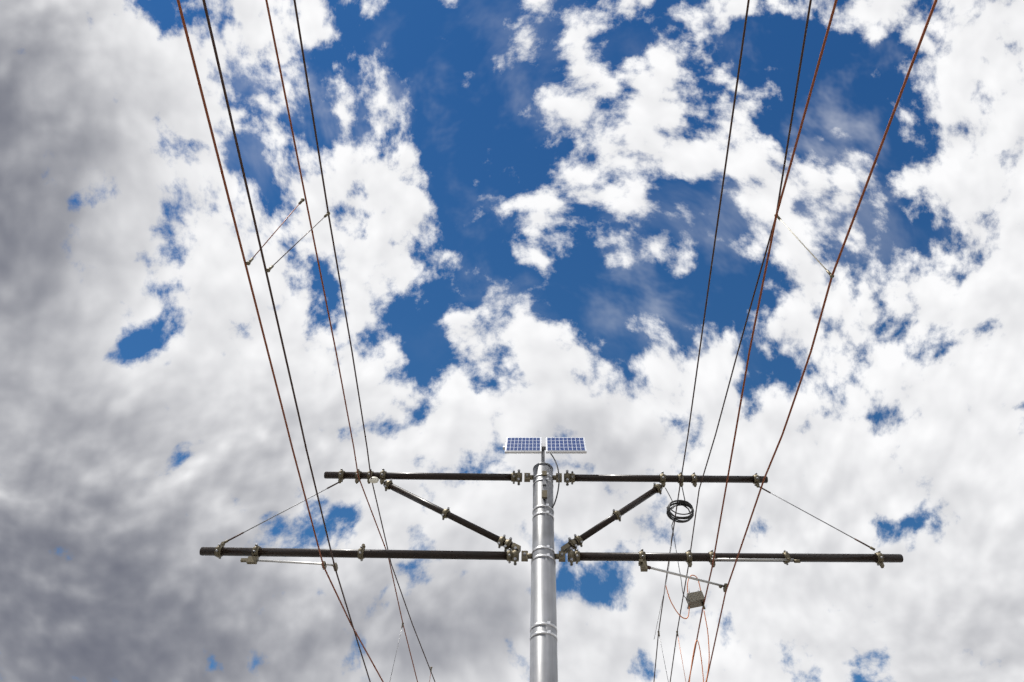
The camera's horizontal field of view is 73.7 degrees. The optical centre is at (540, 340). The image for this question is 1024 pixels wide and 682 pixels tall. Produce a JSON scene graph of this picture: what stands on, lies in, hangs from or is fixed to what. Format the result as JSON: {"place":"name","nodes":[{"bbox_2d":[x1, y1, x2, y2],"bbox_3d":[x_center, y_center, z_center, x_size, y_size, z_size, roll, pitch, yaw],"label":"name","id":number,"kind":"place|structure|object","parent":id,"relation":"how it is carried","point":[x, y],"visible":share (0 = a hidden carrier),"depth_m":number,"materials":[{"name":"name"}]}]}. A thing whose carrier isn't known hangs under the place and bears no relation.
{"place":"outdoors","nodes":[
{"label":"outdoors","id":0,"kind":"place"},
{"bbox_2d":[0,0,1023,681],"label":"sky","id":1,"kind":"structure","parent":0,"point":[523,196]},
{"bbox_2d":[177,0,937,681],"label":"contact wires","id":2,"kind":"object","parent":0,"point":[751,336],"visible":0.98,"depth_m":4.89,"materials":[{"name":"orange metal"}]},
{"bbox_2d":[654,532,709,681],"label":"jumper cables","id":3,"kind":"object","parent":2,"relation":"attached to","point":[687,617],"visible":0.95,"depth_m":7.59,"materials":[{"name":"metal"}]},
{"bbox_2d":[686,588,705,608],"bbox_3d":[1.718,2.865,7.593,0.188,0.252,0.140,0,-53,0],"label":"sensor box","id":4,"kind":"object","parent":2,"relation":"attached to","point":[696,599],"visible":0.99,"depth_m":7.55,"materials":[{"name":"metal"}]},
{"label":"ground","id":5,"kind":"structure","parent":0,"visible":0},
{"bbox_2d":[530,448,559,681],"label":"pole","id":6,"kind":"object","parent":5,"relation":"on","point":[543,645],"visible":1,"depth_m":6.92,"materials":[{"name":"silver metal"}]},
{"bbox_2d":[503,437,586,461],"bbox_3d":[0.043,1.356,8.465,1.031,0.608,0.214,0,-53,0],"label":"solar panel pair","id":7,"kind":"object","parent":6,"relation":"on","point":[551,445],"visible":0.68,"depth_m":8.48,"materials":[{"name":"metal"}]},
{"bbox_2d":[324,468,767,487],"bbox_3d":[0.069,1.640,8.138,5.276,0.194,0.154,1,-53,-1],"label":"cross arm","id":8,"kind":"object","parent":6,"relation":"attached to","point":[572,477],"visible":0.88,"depth_m":8.12},
{"bbox_2d":[369,469,665,553],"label":"diagonal braces","id":9,"kind":"object","parent":8,"relation":"attached to","point":[574,543],"visible":0.98,"depth_m":7.67,"materials":[{"name":"brown metal"}]},
{"bbox_2d":[265,0,811,681],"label":"messenger wires","id":10,"kind":"object","parent":8,"relation":"attached to","point":[703,318],"visible":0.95,"depth_m":5.85,"materials":[{"name":"black metal"}]},
{"bbox_2d":[246,198,833,681],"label":"droppers","id":11,"kind":"object","parent":10,"relation":"hanging from","point":[328,214],"visible":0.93,"depth_m":5.21,"materials":[{"name":"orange metal"}]},
{"bbox_2d":[224,482,874,550],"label":"guy wires","id":12,"kind":"object","parent":8,"relation":"attached to","point":[872,548],"visible":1,"depth_m":7.64,"materials":[{"name":"metal"}]},
{"bbox_2d":[665,486,693,531],"bbox_3d":[1.586,1.897,7.827,0.312,0.697,0.156,0,-53,0],"label":"cable coil","id":13,"kind":"object","parent":8,"relation":"hanging from","point":[684,503],"visible":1,"depth_m":7.74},
{"bbox_2d":[199,542,902,567],"bbox_3d":[0.131,2.285,7.272,7.450,0.232,0.178,1,-53,-1],"label":"cross arm","id":14,"kind":"object","parent":6,"relation":"attached to","point":[219,551],"visible":0.98,"depth_m":7.24},
{"bbox_2d":[240,544,800,591],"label":"registration arms","id":15,"kind":"object","parent":14,"relation":"attached to","point":[255,559],"visible":0.94,"depth_m":7.18}
]}

